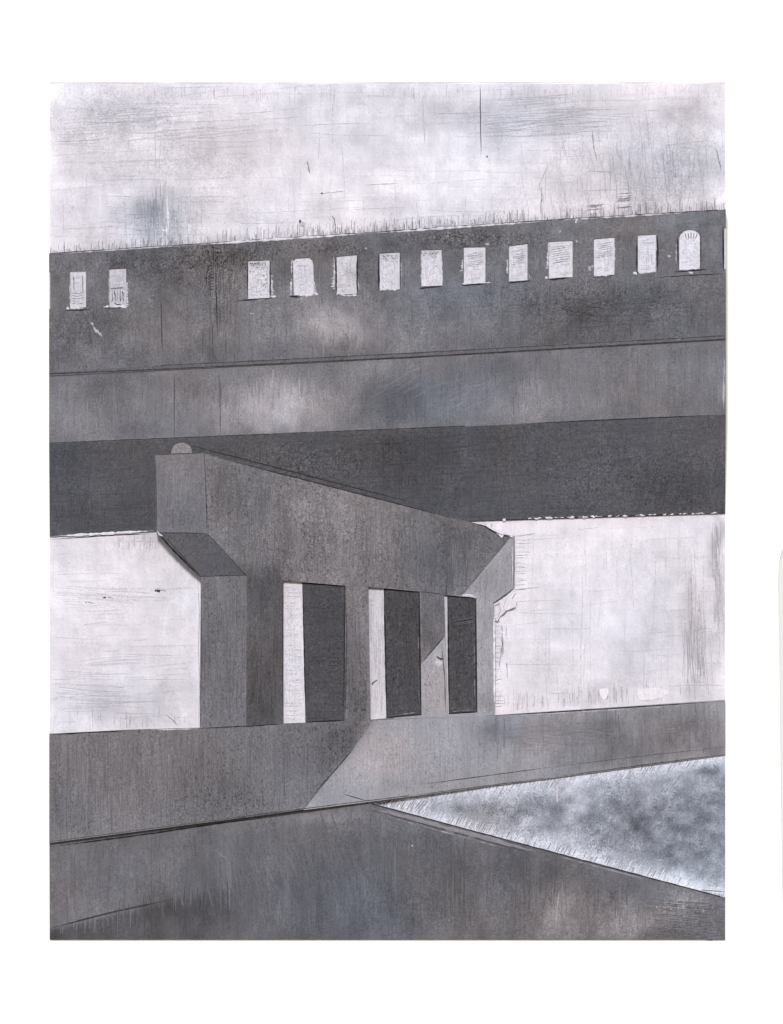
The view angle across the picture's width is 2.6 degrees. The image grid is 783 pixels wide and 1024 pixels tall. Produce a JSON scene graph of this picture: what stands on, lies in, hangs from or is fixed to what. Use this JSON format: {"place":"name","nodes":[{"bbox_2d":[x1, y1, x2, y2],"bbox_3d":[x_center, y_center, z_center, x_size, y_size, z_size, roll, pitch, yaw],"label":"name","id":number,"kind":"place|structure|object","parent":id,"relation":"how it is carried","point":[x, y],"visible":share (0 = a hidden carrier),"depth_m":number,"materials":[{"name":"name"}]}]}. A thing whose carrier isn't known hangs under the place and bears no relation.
{"place":"outdoors","nodes":[
{"label":"outdoors","id":0,"kind":"place"},
{"bbox_2d":[49,802,724,940],"bbox_3d":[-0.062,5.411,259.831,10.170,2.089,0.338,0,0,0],"label":"footpath","id":1,"kind":"structure","parent":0,"point":[364,871],"depth_m":259.86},
{"bbox_2d":[49,700,724,842],"bbox_3d":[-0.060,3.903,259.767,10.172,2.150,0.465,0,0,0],"label":"retaining wall","id":2,"kind":"structure","parent":1,"relation":"on","point":[106,783],"depth_m":259.61,"materials":[{"name":"grey concrete"}]},
{"bbox_2d":[155,443,514,727],"bbox_3d":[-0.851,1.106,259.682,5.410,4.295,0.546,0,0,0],"label":"bridge pier","id":3,"kind":"structure","parent":2,"relation":"on","point":[320,602],"depth_m":259.65,"materials":[{"name":"grey concrete"}]},
{"bbox_2d":[49,209,725,536],"bbox_3d":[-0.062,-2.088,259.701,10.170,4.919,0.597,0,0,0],"label":"concrete bridge","id":4,"kind":"structure","parent":3,"relation":"on","point":[571,368],"depth_m":259.44,"materials":[{"name":"grey concrete"}]},
{"bbox_2d":[50,84,724,733],"bbox_3d":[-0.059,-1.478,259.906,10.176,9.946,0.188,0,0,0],"label":"sky","id":5,"kind":"structure","parent":0,"point":[606,612],"depth_m":259.97,"materials":[{"name":"paint"}]},
{"bbox_2d":[368,755,724,896],"bbox_3d":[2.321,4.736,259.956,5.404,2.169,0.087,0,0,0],"label":"grass","id":6,"kind":"structure","parent":0,"point":[664,822],"depth_m":259.92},
{"label":"ground","id":7,"kind":"structure","parent":0,"visible":0},
{"bbox_2d":[778,550,782,899],"bbox_3d":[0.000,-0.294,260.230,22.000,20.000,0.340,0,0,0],"label":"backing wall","id":8,"kind":"structure","parent":7,"relation":"on","point":[780,596],"depth_m":260.06,"materials":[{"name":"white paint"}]},
{"bbox_2d":[0,0,782,1023],"bbox_3d":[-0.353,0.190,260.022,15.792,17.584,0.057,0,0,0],"label":"paper sheet","id":9,"kind":"object","parent":8,"relation":"attached to","point":[736,48],"visible":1,"depth_m":260.00,"materials":[{"name":"white paper"}]}
]}

